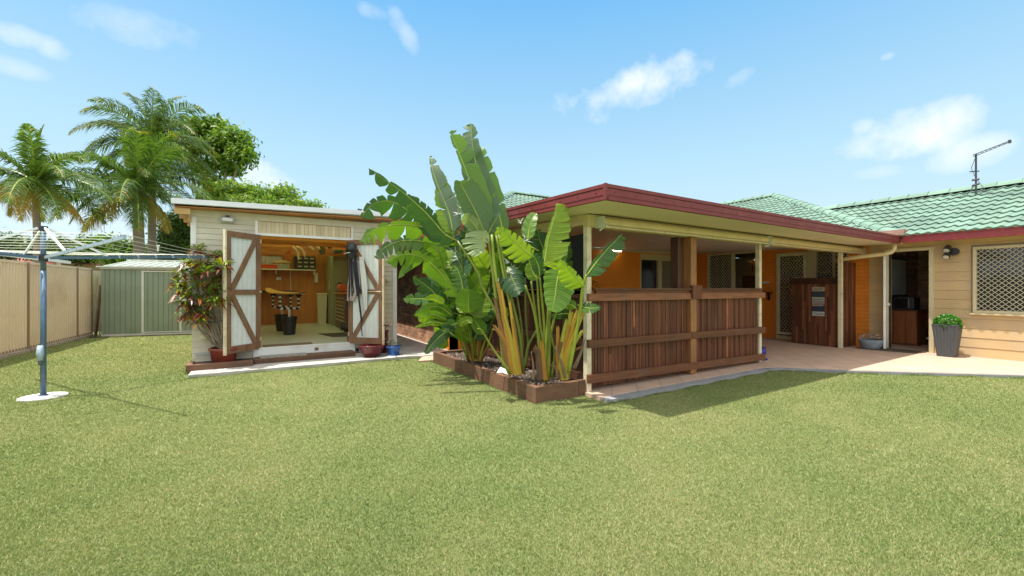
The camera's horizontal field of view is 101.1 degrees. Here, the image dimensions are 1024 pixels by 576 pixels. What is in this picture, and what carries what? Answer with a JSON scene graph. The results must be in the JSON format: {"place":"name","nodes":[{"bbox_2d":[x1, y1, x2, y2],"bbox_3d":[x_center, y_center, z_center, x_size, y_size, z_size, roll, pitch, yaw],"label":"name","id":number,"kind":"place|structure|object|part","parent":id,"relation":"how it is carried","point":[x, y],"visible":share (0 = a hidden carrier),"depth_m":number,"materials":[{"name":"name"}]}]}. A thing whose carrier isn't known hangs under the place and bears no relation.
{"place":"outdoors","nodes":[
{"label":"outdoors","id":0,"kind":"place"},
{"bbox_2d":[260,352,306,358],"bbox_3d":[-4.179,1.234,7.703,0.740,0.018,0.260,0,0,-32],"label":"tile mat","id":1,"kind":"object","parent":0,"point":[281,355],"visible":1,"depth_m":7.65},
{"bbox_2d":[335,282,346,291],"bbox_3d":[-4.778,-0.024,11.740,0.213,0.284,0.800,0,0,-32],"label":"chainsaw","id":2,"kind":"object","parent":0,"point":[341,287],"visible":0.94,"depth_m":11.45,"materials":[{"name":"orange plastic"}]},
{"bbox_2d":[340,323,346,331],"bbox_3d":[-4.140,1.010,10.870,0.428,0.198,0.850,0,0,-32],"label":"trolley","id":3,"kind":"object","parent":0,"point":[343,326],"visible":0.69,"depth_m":10.71,"materials":[{"name":"black plastic"}]},
{"bbox_2d":[397,334,446,355],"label":"side path","id":4,"kind":"structure","parent":0,"point":[414,346],"depth_m":9.78,"materials":[{"name":"concrete"}]},
{"bbox_2d":[497,367,507,374],"bbox_3d":[-0.113,1.018,5.133,0.108,0.069,0.244,0,0,-18],"label":"paper scrap","id":5,"kind":"object","parent":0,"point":[502,370],"visible":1,"depth_m":5.14,"materials":[{"name":"white paper"}]},
{"bbox_2d":[0,331,1023,575],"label":"lawn","id":6,"kind":"structure","parent":0,"point":[494,451],"depth_m":3.28,"materials":[{"name":"green plant"}]},
{"bbox_2d":[0,227,52,261],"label":"bush","id":7,"kind":"object","parent":6,"relation":"on","point":[9,241],"visible":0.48,"depth_m":19.72,"materials":[{"name":"green plant"}]},
{"bbox_2d":[0,252,70,264],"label":"neighbour carport","id":8,"kind":"object","parent":6,"relation":"on","point":[58,261],"visible":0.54,"depth_m":12.60,"materials":[{"name":"metal"}]},
{"bbox_2d":[0,259,92,358],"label":"metal fence","id":9,"kind":"object","parent":6,"relation":"on","point":[69,303],"visible":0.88,"depth_m":9.51,"materials":[{"name":"beige metal"}]},
{"bbox_2d":[22,232,98,265],"bbox_3d":[-25.379,-0.915,24.030,4.118,4.590,2.561,0,0,3],"label":"bush","id":10,"kind":"object","parent":6,"relation":"on","point":[68,243],"visible":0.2,"depth_m":23.53,"materials":[{"name":"green plant"}]},
{"bbox_2d":[0,123,122,262],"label":"palm tree","id":11,"kind":"object","parent":6,"relation":"on","point":[33,185],"visible":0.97,"depth_m":13.59,"materials":[{"name":"green plant"}]},
{"bbox_2d":[93,271,100,331],"bbox_3d":[-11.204,0.390,13.356,2.960,1.780,1.300,0,0,-32],"label":"metal fence","id":12,"kind":"object","parent":6,"relation":"on","point":[96,274],"visible":0.09,"depth_m":12.32,"materials":[{"name":"yellow metal"}]},
{"bbox_2d":[94,285,100,335],"bbox_3d":[-11.910,0.655,12.127,0.110,1.474,0.369,0,0,-32],"label":"leaning board","id":13,"kind":"object","parent":6,"relation":"on","point":[97,314],"visible":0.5,"depth_m":12.08,"materials":[{"name":"brown wood"}]},
{"bbox_2d":[98,315,100,336],"bbox_3d":[-11.736,0.655,12.058,0.050,1.457,0.228,0,0,-4],"label":"leaning board","id":14,"kind":"object","parent":6,"relation":"on","point":[99,327],"visible":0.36,"depth_m":11.99,"materials":[{"name":"brown wood"}]},
{"bbox_2d":[11,258,189,270],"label":"neighbour house","id":15,"kind":"structure","parent":6,"relation":"on","point":[94,267],"depth_m":23.90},
{"bbox_2d":[69,229,146,265],"bbox_3d":[-19.838,-0.762,21.130,3.652,4.285,2.408,0,0,10],"label":"bush","id":16,"kind":"object","parent":6,"relation":"on","point":[112,250],"visible":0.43,"depth_m":20.52,"materials":[{"name":"green plant"}]},
{"bbox_2d":[0,226,218,401],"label":"rotary clothesline","id":17,"kind":"object","parent":6,"relation":"on","point":[42,257],"visible":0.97,"depth_m":5.29,"materials":[{"name":"metal"}]},
{"bbox_2d":[46,121,216,270],"bbox_3d":[-14.993,-2.684,16.808,5.611,8.133,5.584,0,0,-32],"label":"palm tree","id":18,"kind":"object","parent":6,"relation":"on","point":[136,184],"visible":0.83,"depth_m":16.57,"materials":[{"name":"green plant"}]},
{"bbox_2d":[89,334,191,337],"bbox_3d":[-10.295,1.370,12.210,3.006,0.060,0.215,0,0,-20],"label":"shed footing","id":19,"kind":"object","parent":6,"relation":"on","point":[137,336],"visible":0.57,"depth_m":11.97,"materials":[{"name":"grey concrete"}]},
{"bbox_2d":[96,259,191,335],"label":"garden shed","id":20,"kind":"structure","parent":6,"relation":"on","point":[135,299],"depth_m":12.14,"materials":[{"name":"green metal"}]},
{"bbox_2d":[144,272,178,331],"bbox_3d":[-10.219,0.410,12.300,0.840,1.740,0.021,0,0,-19],"label":"door","id":21,"kind":"structure","parent":20,"relation":"in","point":[159,314],"depth_m":12.28,"materials":[{"name":"green metal"}]},
{"bbox_2d":[182,272,191,330],"bbox_3d":[-9.350,0.410,12.602,0.860,1.740,0.021,0,0,-19],"label":"door","id":22,"kind":"structure","parent":20,"relation":"in","point":[187,327],"depth_m":12.48,"materials":[{"name":"green metal"}]},
{"bbox_2d":[69,87,222,270],"bbox_3d":[-16.258,-3.848,19.088,5.231,10.462,5.361,0,0,-32],"label":"palm tree","id":23,"kind":"object","parent":6,"relation":"on","point":[157,122],"visible":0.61,"depth_m":18.66,"materials":[{"name":"green plant"}]},
{"bbox_2d":[145,209,189,270],"bbox_3d":[-16.797,-1.762,21.486,3.044,6.283,3.540,0,0,-32],"label":"broadleaf tree","id":24,"kind":"object","parent":6,"relation":"on","point":[178,236],"visible":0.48,"depth_m":20.54,"materials":[{"name":"green plant"}]},
{"bbox_2d":[172,112,264,195],"bbox_3d":[-18.169,-4.823,26.104,6.075,12.406,3.239,0,0,5],"label":"broadleaf tree","id":25,"kind":"object","parent":6,"relation":"on","point":[225,140],"visible":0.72,"depth_m":25.59,"materials":[{"name":"green plant"}]},
{"bbox_2d":[191,174,329,207],"bbox_3d":[-13.023,-2.260,22.042,7.087,7.279,3.715,0,0,0],"label":"broadleaf tree","id":26,"kind":"object","parent":6,"relation":"on","point":[233,191],"visible":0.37,"depth_m":21.55,"materials":[{"name":"green plant"}]},
{"bbox_2d":[171,198,405,361],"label":"workshop shed","id":27,"kind":"structure","parent":6,"relation":"on","point":[251,239],"depth_m":8.20,"materials":[{"name":"white paint"}]},
{"bbox_2d":[221,215,234,222],"bbox_3d":[-5.001,-1.213,7.410,0.204,0.134,0.115,0,0,-32],"label":"wall light","id":28,"kind":"object","parent":27,"relation":"attached to","point":[228,219],"visible":1,"depth_m":7.38,"materials":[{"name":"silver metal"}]},
{"bbox_2d":[223,229,261,355],"bbox_3d":[-4.699,0.072,7.355,0.076,2.105,0.707,0,0,16],"label":"door","id":29,"kind":"structure","parent":27,"relation":"in","point":[242,326],"depth_m":7.33,"materials":[{"name":"white wood"}]},
{"bbox_2d":[261,254,283,263],"bbox_3d":[-7.321,-0.810,12.832,0.649,0.420,0.070,0,0,-32],"label":"window","id":30,"kind":"structure","parent":27,"relation":"in","point":[265,258],"depth_m":12.81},
{"bbox_2d":[261,291,296,305],"bbox_3d":[-7.372,0.595,12.401,1.820,1.030,0.550,0,0,-32],"label":"workbench","id":31,"kind":"object","parent":27,"relation":"on","point":[264,292],"visible":0.14,"depth_m":12.46,"materials":[{"name":"brown wood"}]},
{"bbox_2d":[274,314,287,330],"bbox_3d":[-5.951,0.895,10.899,0.356,0.430,0.353,0,0,-32],"label":"bucket","id":32,"kind":"object","parent":27,"relation":"on","point":[278,322],"visible":0.67,"depth_m":10.76,"materials":[{"name":"black plastic"}]},
{"bbox_2d":[270,294,292,314],"bbox_3d":[-5.951,0.580,10.899,0.532,0.860,0.078,0,0,-40],"label":"shaping stand","id":33,"kind":"object","parent":32,"relation":"in","point":[290,299],"visible":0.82,"depth_m":10.88,"materials":[{"name":"white paint"}]},
{"bbox_2d":[262,342,312,346],"bbox_3d":[-4.352,1.101,8.184,0.850,0.011,0.340,0,0,-32],"label":"floor mat","id":34,"kind":"object","parent":27,"relation":"on","point":[287,344],"visible":0.79,"depth_m":8.17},
{"bbox_2d":[261,268,315,274],"bbox_3d":[-6.874,-0.497,12.908,1.550,0.155,0.290,0,0,-32],"label":"wall shelf","id":35,"kind":"object","parent":27,"relation":"attached to","point":[292,269],"depth_m":12.93,"materials":[{"name":"white paint"}]},
{"bbox_2d":[273,260,290,268],"bbox_3d":[-6.963,-0.708,12.758,0.476,0.261,0.134,0,0,-32],"label":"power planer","id":36,"kind":"object","parent":35,"relation":"on","point":[283,264],"visible":1,"depth_m":12.72,"materials":[{"name":"beige plastic"}]},
{"bbox_2d":[294,256,315,269],"bbox_3d":[-6.463,-0.778,13.139,0.595,0.403,0.290,0,0,-32],"label":"drawer unit","id":37,"kind":"object","parent":35,"relation":"on","point":[306,262],"visible":0.92,"depth_m":13.02,"materials":[{"name":"black plastic"}]},
{"bbox_2d":[281,316,297,334],"bbox_3d":[-5.314,0.895,10.058,0.356,0.430,0.353,0,0,-32],"label":"bucket","id":38,"kind":"object","parent":27,"relation":"on","point":[289,325],"visible":0.97,"depth_m":9.94,"materials":[{"name":"black plastic"}]},
{"bbox_2d":[277,294,300,316],"bbox_3d":[-5.314,0.580,10.058,0.532,0.860,0.078,0,0,-40],"label":"shaping stand","id":39,"kind":"object","parent":38,"relation":"in","point":[289,309],"visible":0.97,"depth_m":10.04,"materials":[{"name":"white paint"}]},
{"bbox_2d":[265,288,306,294],"bbox_3d":[-5.663,0.077,10.489,2.106,0.161,0.510,0,0,40],"label":"surfboard","id":40,"kind":"object","parent":39,"relation":"on","point":[270,290],"visible":1,"depth_m":10.27,"materials":[{"name":"yellow plastic"}]},
{"bbox_2d":[292,246,319,259],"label":"curved timbers","id":41,"kind":"object","parent":27,"relation":"hanging from","point":[303,251],"visible":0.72,"depth_m":10.59,"materials":[{"name":"beige wood"}]},
{"bbox_2d":[315,273,317,282],"bbox_3d":[-6.238,-0.325,13.427,0.093,0.310,0.085,0,0,-32],"label":"wall phone","id":42,"kind":"object","parent":27,"relation":"attached to","point":[316,277],"depth_m":13.39,"materials":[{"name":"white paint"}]},
{"bbox_2d":[315,293,327,323],"bbox_3d":[-5.950,0.635,13.161,0.315,0.950,0.390,0,0,-32],"label":"laundry bin","id":43,"kind":"object","parent":27,"relation":"on","point":[321,302],"visible":0.96,"depth_m":13.03,"materials":[{"name":"beige plastic"}]},
{"bbox_2d":[319,247,331,254],"bbox_3d":[-4.938,-1.030,10.939,0.511,0.332,0.222,0,0,-32],"label":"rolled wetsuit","id":44,"kind":"object","parent":27,"relation":"hanging from","point":[322,250],"visible":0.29,"depth_m":10.91,"materials":[{"name":"black fabric"}]},
{"bbox_2d":[319,332,346,336],"bbox_3d":[-4.014,1.103,9.979,0.950,0.009,1.000,0,0,-32],"label":"floor mat","id":45,"kind":"object","parent":27,"relation":"on","point":[336,334],"visible":0.57,"depth_m":9.95,"materials":[{"name":"brown fabric"}]},
{"bbox_2d":[327,256,346,325],"bbox_3d":[-5.347,0.065,12.976,0.550,2.090,1.300,0,0,-32],"label":"steel locker","id":46,"kind":"object","parent":27,"relation":"on","point":[336,270],"visible":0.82,"depth_m":12.43,"materials":[{"name":"green metal"}]},
{"bbox_3d":[-5.553,0.055,12.848,0.014,2.010,1.260,0,0,-32],"label":"door","id":47,"kind":"part","parent":46,"relation":"part of","materials":[{"name":"metal"}]},
{"bbox_2d":[333,250,342,253],"bbox_3d":[-4.872,-1.060,11.800,0.194,0.160,0.400,0,0,-32],"label":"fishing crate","id":48,"kind":"object","parent":27,"relation":"on","point":[338,251],"visible":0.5,"depth_m":11.65,"materials":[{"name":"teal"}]},
{"bbox_2d":[334,292,346,327],"bbox_3d":[-4.515,0.615,11.638,0.540,0.990,1.450,0,0,-32],"label":"drawer cabinet","id":49,"kind":"object","parent":27,"relation":"on","point":[341,307],"visible":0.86,"depth_m":11.34,"materials":[{"name":"brown wood"}]},
{"bbox_2d":[344,242,356,258],"bbox_3d":[-3.188,-0.745,8.348,0.215,0.330,0.260,0,0,-2],"label":"baseball cap","id":50,"kind":"object","parent":27,"relation":"hanging from","point":[351,248],"visible":1,"depth_m":8.29,"materials":[{"name":"black fabric"}]},
{"bbox_2d":[347,259,359,300],"bbox_3d":[-3.159,-0.179,8.411,0.300,0.883,0.038,0,0,13],"label":"apron","id":51,"kind":"object","parent":27,"relation":"hanging from","point":[351,298],"visible":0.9,"depth_m":8.41,"materials":[{"name":"fabric"}]},
{"bbox_2d":[348,254,362,335],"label":"hanging straps","id":52,"kind":"object","parent":27,"relation":"hanging from","point":[356,277],"visible":0.97,"depth_m":8.37,"materials":[{"name":"black fabric"}]},
{"bbox_2d":[359,257,367,309],"bbox_3d":[-2.948,-0.095,8.369,0.191,1.051,0.037,0,0,14],"label":"white towel","id":53,"kind":"object","parent":27,"relation":"hanging from","point":[363,278],"visible":1,"depth_m":8.36,"materials":[{"name":"fabric"}]},
{"bbox_2d":[348,238,384,344],"bbox_3d":[-2.910,0.072,8.412,0.785,2.105,0.088,0,0,13],"label":"door","id":54,"kind":"structure","parent":27,"relation":"in","point":[373,318],"depth_m":8.39,"materials":[{"name":"white wood"}]},
{"bbox_2d":[188,349,422,377],"bbox_3d":[-3.592,1.380,7.742,3.680,0.100,1.050,0,0,-32],"label":"concrete strip","id":55,"kind":"object","parent":6,"relation":"on","point":[361,358],"visible":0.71,"depth_m":7.42,"materials":[{"name":"grey concrete"}]},
{"bbox_2d":[186,358,252,371],"bbox_3d":[-4.946,1.288,7.177,0.920,0.105,0.530,0,0,-32],"label":"timber edging","id":56,"kind":"object","parent":55,"relation":"on","point":[203,365],"visible":0.96,"depth_m":6.99,"materials":[{"name":"brown wood"}]},
{"bbox_2d":[165,243,237,362],"bbox_3d":[-5.181,0.235,7.050,1.180,2.059,0.735,0,0,-11],"label":"potted croton","id":57,"kind":"object","parent":56,"relation":"on","point":[216,354],"visible":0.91,"depth_m":7.04,"materials":[{"name":"green plant"}]},
{"bbox_2d":[254,350,354,363],"bbox_3d":[-3.859,1.288,7.918,1.690,0.085,0.330,0,0,-32],"label":"timber step","id":58,"kind":"object","parent":55,"relation":"on","point":[325,355],"visible":0.97,"depth_m":7.81,"materials":[{"name":"wood"}]},
{"bbox_2d":[358,343,384,356],"bbox_3d":[-2.737,1.218,8.205,0.500,0.225,0.500,0,0,-32],"label":"round pot","id":59,"kind":"object","parent":55,"relation":"on","point":[370,350],"visible":0.99,"depth_m":8.05,"materials":[{"name":"red ceramic"}]},
{"bbox_2d":[381,324,389,352],"bbox_3d":[-2.499,1.005,8.333,0.230,0.651,0.988,0,0,-24],"label":"tall pot","id":60,"kind":"object","parent":55,"relation":"on","point":[384,350],"visible":0.48,"depth_m":8.61,"materials":[{"name":"ceramic"}]},
{"bbox_2d":[386,338,402,355],"bbox_3d":[-2.351,1.167,8.410,0.357,0.325,0.313,0,0,-32],"label":"blue pot","id":61,"kind":"object","parent":55,"relation":"on","point":[393,350],"visible":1,"depth_m":8.31,"materials":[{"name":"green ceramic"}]},
{"bbox_2d":[418,356,432,361],"bbox_3d":[-1.411,1.390,8.207,0.980,0.080,0.550,0,0,-32],"label":"tiled path corner","id":62,"kind":"object","parent":6,"relation":"on","point":[426,358],"visible":0.23,"depth_m":7.96,"materials":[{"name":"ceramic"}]},
{"bbox_2d":[433,349,585,403],"bbox_3d":[-0.260,1.284,6.609,0.780,0.233,3.320,0,0,-32],"label":"planter box","id":63,"kind":"object","parent":6,"relation":"on","point":[525,386],"visible":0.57,"depth_m":5.67,"materials":[{"name":"brown wood"}]},
{"bbox_2d":[360,195,524,361],"bbox_3d":[-1.001,-0.043,6.452,2.419,2.596,1.241,0,0,-8],"label":"bird of paradise plant","id":64,"kind":"object","parent":63,"relation":"on","point":[455,303],"visible":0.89,"depth_m":6.23,"materials":[{"name":"green plant"}]},
{"bbox_2d":[369,123,535,374],"bbox_3d":[-0.717,-0.542,5.525,2.111,3.326,1.020,0,0,8],"label":"bird of paradise plant","id":65,"kind":"object","parent":63,"relation":"in","point":[479,197],"visible":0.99,"depth_m":5.42,"materials":[{"name":"green plant"}]},
{"bbox_2d":[494,204,626,381],"bbox_3d":[0.530,0.093,4.997,1.650,2.159,0.931,0,0,23],"label":"bird of paradise plant","id":66,"kind":"object","parent":63,"relation":"in","point":[562,281],"visible":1,"depth_m":4.94,"materials":[{"name":"green plant"}]},
{"bbox_2d":[397,178,1023,361],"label":"brick house","id":67,"kind":"structure","parent":6,"relation":"on","point":[975,285],"depth_m":9.39,"materials":[{"name":"beige brick"}]},
{"bbox_2d":[640,254,670,287],"bbox_3d":[4.565,0.145,12.709,2.120,2.270,0.125,0,0,-32],"label":"sliding door","id":68,"kind":"structure","parent":67,"relation":"in","point":[655,270],"depth_m":12.50,"materials":[{"name":"beige metal"}]},
{"bbox_2d":[707,251,754,287],"bbox_3d":[6.406,-0.275,12.268,0.110,1.510,1.490,0,0,-32],"label":"window","id":69,"kind":"structure","parent":67,"relation":"in","point":[721,267],"depth_m":12.52,"materials":[{"name":"beige metal"}]},
{"bbox_2d":[736,257,754,287],"bbox_3d":[7.449,0.205,12.588,0.440,2.250,2.800,0,0,-32],"label":"window","id":70,"kind":"structure","parent":67,"relation":"in","point":[745,272],"depth_m":12.79,"materials":[{"name":"black glass"}]},
{"bbox_2d":[776,251,807,339],"bbox_3d":[7.242,0.205,10.880,0.145,2.250,0.750,0,0,-32],"label":"security door","id":71,"kind":"structure","parent":67,"relation":"in","point":[789,265],"depth_m":10.99,"materials":[{"name":"beige metal"}]},
{"bbox_2d":[815,251,848,277],"bbox_3d":[7.714,-0.220,10.149,0.110,1.400,0.690,0,0,-32],"label":"window","id":72,"kind":"structure","parent":67,"relation":"in","point":[826,266],"depth_m":10.25,"materials":[{"name":"beige metal"}]},
{"bbox_2d":[883,256,889,348],"bbox_3d":[8.113,0.270,9.107,0.328,2.060,0.105,0,0,-44],"label":"door","id":73,"kind":"structure","parent":67,"relation":"in","point":[885,304],"depth_m":9.02,"materials":[{"name":"white paint"}]},
{"bbox_2d":[891,257,906,296],"bbox_3d":[9.678,-0.270,10.594,1.360,0.960,0.035,0,0,-32],"label":"wall board","id":74,"kind":"object","parent":67,"relation":"attached to","point":[898,276],"depth_m":10.63,"materials":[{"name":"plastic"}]},
{"bbox_2d":[942,245,959,258],"bbox_3d":[8.675,-0.713,8.344,0.275,0.289,0.146,0,0,3],"label":"wall lamp","id":75,"kind":"object","parent":67,"relation":"attached to","point":[948,250],"visible":1,"depth_m":8.32,"materials":[{"name":"black plastic"}]},
{"bbox_2d":[937,140,1011,205],"bbox_3d":[9.849,-2.362,8.884,0.562,1.096,1.143,0,0,-19],"label":"television antenna","id":76,"kind":"object","parent":67,"relation":"attached to","point":[976,179],"visible":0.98,"depth_m":9.08,"materials":[{"name":"metal"}]},
{"bbox_2d":[970,244,1023,315],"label":"window","id":77,"kind":"structure","parent":67,"relation":"in","point":[998,271],"depth_m":7.88,"materials":[{"name":"beige metal"}]},
{"bbox_2d":[602,368,1023,402],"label":"concrete kerb","id":78,"kind":"structure","parent":6,"relation":"on","point":[640,393],"depth_m":6.46,"materials":[{"name":"grey concrete"}]},
{"bbox_2d":[0,0,1023,272],"label":"sky","id":79,"kind":"structure","parent":0,"point":[823,103],"materials":[{"name":"blue"}]},
{"bbox_2d":[457,337,1023,400],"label":"patio paving","id":80,"kind":"structure","parent":0,"point":[784,353],"depth_m":7.33,"materials":[{"name":"concrete"}]},
{"bbox_2d":[456,183,902,391],"bbox_3d":[3.468,0.049,8.910,9.078,2.563,5.158,0,0,-32],"label":"patio shelter","id":81,"kind":"object","parent":80,"relation":"on","point":[587,206],"visible":0.77,"depth_m":6.41,"materials":[{"name":"wood"}]},
{"bbox_2d":[482,290,582,380],"bbox_3d":[0.084,0.655,6.909,0.120,1.250,3.330,0,0,-32],"label":"timber screen","id":82,"kind":"object","parent":81,"relation":"attached to","point":[577,373],"visible":0.17,"depth_m":6.48,"materials":[{"name":"red wood"}]},
{"bbox_2d":[487,234,582,289],"bbox_3d":[0.107,-0.350,6.923,0.015,0.740,3.330,0,0,-32],"label":"shade blind","id":83,"kind":"object","parent":81,"relation":"hanging from","point":[576,241],"depth_m":5.71,"materials":[{"name":"black fabric"}]},
{"bbox_2d":[587,288,765,386],"bbox_3d":[2.728,0.644,6.490,4.180,1.281,0.140,0,0,-32],"label":"timber screen","id":84,"kind":"object","parent":81,"relation":"attached to","point":[638,333],"visible":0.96,"depth_m":6.19,"materials":[{"name":"red wood"}]},
{"bbox_2d":[596,216,771,246],"bbox_3d":[2.836,-0.822,6.444,4.028,0.185,0.151,0,0,-32],"label":"roller awning","id":85,"kind":"object","parent":81,"relation":"attached to","point":[602,222],"visible":1,"depth_m":6.09,"materials":[{"name":"beige fabric"}]},
{"bbox_2d":[767,236,865,254],"bbox_3d":[6.291,-0.822,8.577,4.088,0.185,0.151,0,0,-32],"label":"roller awning","id":86,"kind":"object","parent":81,"relation":"attached to","point":[796,243],"visible":0.84,"depth_m":8.33,"materials":[{"name":"beige fabric"}]},
{"bbox_2d":[762,347,767,360],"bbox_3d":[4.602,1.220,7.870,0.300,0.220,0.300,0,0,-32],"label":"blue glazed pot","id":87,"kind":"object","parent":80,"relation":"on","point":[764,351],"visible":0.27,"depth_m":7.76,"materials":[{"name":"blue ceramic"}]},
{"bbox_2d":[790,277,837,346],"bbox_3d":[7.231,0.542,9.951,0.480,1.555,1.000,0,0,-32],"label":"timber counter","id":88,"kind":"object","parent":80,"relation":"on","point":[807,327],"visible":0.97,"depth_m":9.86,"materials":[{"name":"red wood"}]},
{"bbox_2d":[811,311,824,315],"bbox_3d":[7.088,0.597,9.757,0.019,0.099,0.289,0,0,-32],"label":"sign plate","id":89,"kind":"object","parent":88,"relation":"attached to","point":[814,313],"visible":1,"depth_m":9.75,"materials":[{"name":"white metal"}]},
{"bbox_2d":[812,292,824,296],"bbox_3d":[7.090,0.142,9.757,0.016,0.111,0.254,0,0,-32],"label":"sign plate","id":90,"kind":"object","parent":88,"relation":"attached to","point":[819,294],"visible":1,"depth_m":9.74,"materials":[{"name":"blue metal"}]},
{"bbox_2d":[812,306,824,310],"bbox_3d":[7.090,0.482,9.757,0.016,0.099,0.254,0,0,-32],"label":"sign plate","id":91,"kind":"object","parent":88,"relation":"attached to","point":[818,308],"visible":1,"depth_m":9.74,"materials":[{"name":"blue metal"}]},
{"bbox_2d":[812,287,824,290],"bbox_3d":[7.089,0.025,9.757,0.019,0.099,0.254,0,0,-32],"label":"sign plate","id":92,"kind":"object","parent":88,"relation":"attached to","point":[818,288],"visible":1,"depth_m":9.74,"materials":[{"name":"grey metal"}]},
{"bbox_2d":[812,302,824,305],"bbox_3d":[7.090,0.368,9.755,0.019,0.094,0.266,0,0,-32],"label":"sign plate","id":93,"kind":"object","parent":88,"relation":"attached to","point":[818,303],"visible":1,"depth_m":9.74,"materials":[{"name":"grey metal"}]},
{"bbox_2d":[812,297,824,300],"bbox_3d":[7.088,0.261,9.757,0.019,0.095,0.282,0,0,-32],"label":"sign plate","id":94,"kind":"object","parent":88,"relation":"attached to","point":[818,298],"visible":1,"depth_m":9.74,"materials":[{"name":"white metal"}]},
{"bbox_2d":[837,262,855,346],"bbox_3d":[7.609,0.373,9.579,0.721,1.894,0.090,0,0,-32],"label":"board screen","id":95,"kind":"object","parent":80,"relation":"on","point":[849,304],"visible":0.9,"depth_m":9.55,"materials":[{"name":"red wood"}]},
{"bbox_2d":[858,333,883,349],"bbox_3d":[7.791,1.154,9.149,0.449,0.353,0.457,0,0,-32],"label":"grey bowl pot","id":96,"kind":"object","parent":80,"relation":"on","point":[868,343],"visible":0.99,"depth_m":9.06,"materials":[{"name":"ceramic"}]},
{"bbox_2d":[871,348,925,353],"bbox_3d":[8.095,1.321,8.903,0.530,0.014,0.850,0,0,-32],"label":"door mat","id":97,"kind":"object","parent":80,"relation":"on","point":[899,350],"depth_m":8.86,"materials":[{"name":"grey fabric"}]},
{"bbox_2d":[891,309,927,345],"bbox_3d":[9.392,0.920,10.059,0.710,0.820,0.635,0,0,-32],"label":"wooden cabinet","id":98,"kind":"object","parent":80,"relation":"on","point":[908,326],"visible":0.81,"depth_m":9.83,"materials":[{"name":"brown wood"}]},
{"bbox_2d":[891,297,919,309],"bbox_3d":[9.314,0.365,10.037,0.445,0.290,0.500,0,0,-32],"label":"microwave oven","id":99,"kind":"object","parent":98,"relation":"on","point":[912,303],"visible":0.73,"depth_m":9.87,"materials":[{"name":"plastic"}]},
{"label":"door","id":100,"kind":"part","parent":99,"relation":"part of","materials":[{"name":"black glass"}]},
{"bbox_2d":[931,313,963,357],"bbox_3d":[8.480,0.907,8.203,0.431,0.841,0.434,0,0,-32],"label":"tall planter","id":101,"kind":"object","parent":80,"relation":"on","point":[947,336],"visible":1,"depth_m":8.11,"materials":[{"name":"grey"}]}
]}

